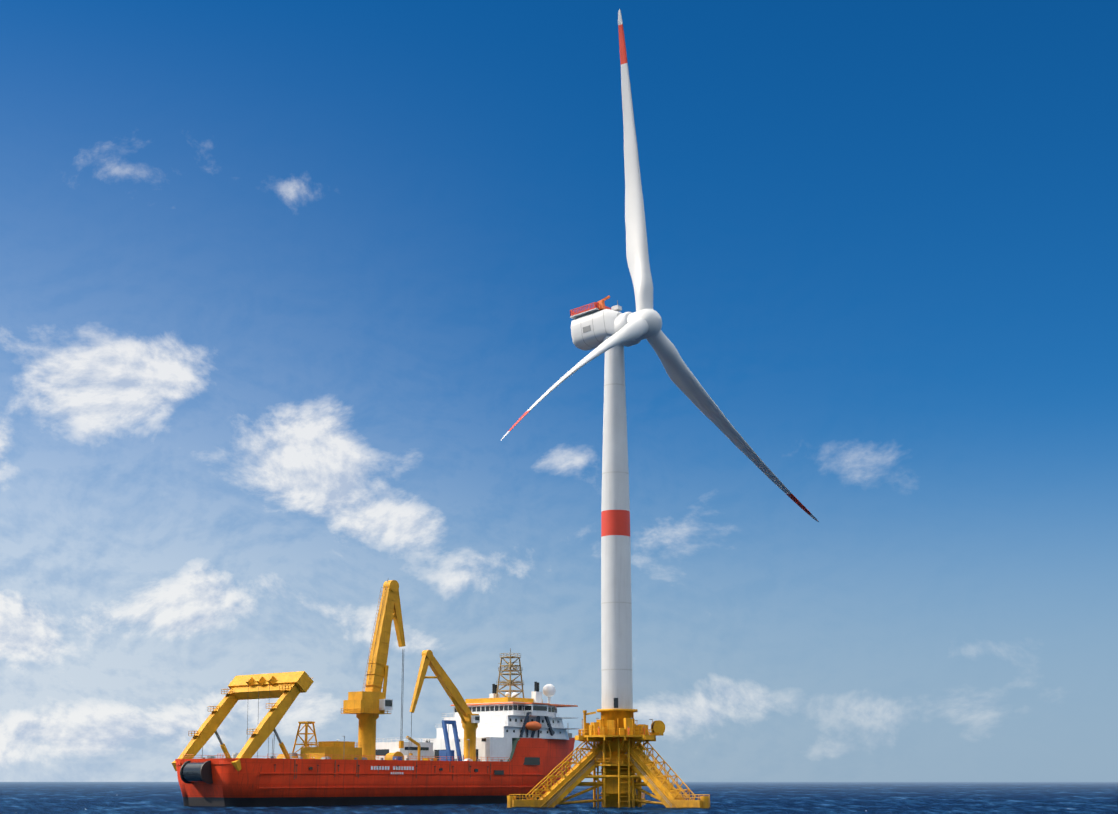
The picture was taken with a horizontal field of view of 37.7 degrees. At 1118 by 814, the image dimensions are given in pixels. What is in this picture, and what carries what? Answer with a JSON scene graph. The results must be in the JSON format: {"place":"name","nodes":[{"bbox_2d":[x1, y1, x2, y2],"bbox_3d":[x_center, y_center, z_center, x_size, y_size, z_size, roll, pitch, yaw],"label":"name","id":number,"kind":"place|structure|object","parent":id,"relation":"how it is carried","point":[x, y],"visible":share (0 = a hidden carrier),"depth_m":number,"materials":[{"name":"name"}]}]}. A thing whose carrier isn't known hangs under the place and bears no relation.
{"place":"outdoors","nodes":[
{"label":"outdoors","id":0,"kind":"place"},
{"bbox_2d":[0,782,1117,813],"bbox_3d":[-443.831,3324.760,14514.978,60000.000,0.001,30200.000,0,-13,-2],"label":"sea water","id":1,"kind":"structure","parent":0,"point":[725,797],"depth_m":463.73,"materials":[{"name":"blue liquid"}]},
{"bbox_2d":[175,738,574,806],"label":"ship hull","id":2,"kind":"object","parent":1,"relation":"in","point":[271,782],"visible":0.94,"depth_m":391.67,"materials":[{"name":"red metal"}]},
{"bbox_2d":[172,580,509,770],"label":"deck cranes","id":3,"kind":"object","parent":2,"relation":"on","point":[369,704],"visible":0.85,"depth_m":398.93},
{"bbox_2d":[422,648,580,761],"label":"ship superstructure","id":4,"kind":"object","parent":2,"relation":"on","point":[504,720],"visible":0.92,"depth_m":439.59,"materials":[{"name":"white metal"}]},
{"bbox_2d":[507,709,709,807],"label":"turbine foundation","id":5,"kind":"object","parent":1,"relation":"in","point":[618,755],"visible":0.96,"depth_m":360.67,"materials":[{"name":"yellow metal"}]},
{"bbox_2d":[0,0,1117,781],"label":"sky","id":6,"kind":"structure","parent":0,"point":[284,284],"materials":[{"name":"blue"}]},
{"bbox_2d":[601,344,632,708],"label":"turbine tower","id":7,"kind":"structure","parent":0,"point":[616,652],"depth_m":373.70,"materials":[{"name":"white metal"}]},
{"bbox_2d":[570,296,661,350],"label":"nacelle","id":8,"kind":"object","parent":7,"relation":"on","point":[595,326],"visible":0.81,"depth_m":386.63,"materials":[{"name":"white metal"}]},
{"bbox_2d":[501,9,818,521],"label":"turbine blades","id":9,"kind":"object","parent":8,"relation":"attached to","point":[684,379],"visible":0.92,"depth_m":391.70,"materials":[{"name":"white plastic"}]}
]}

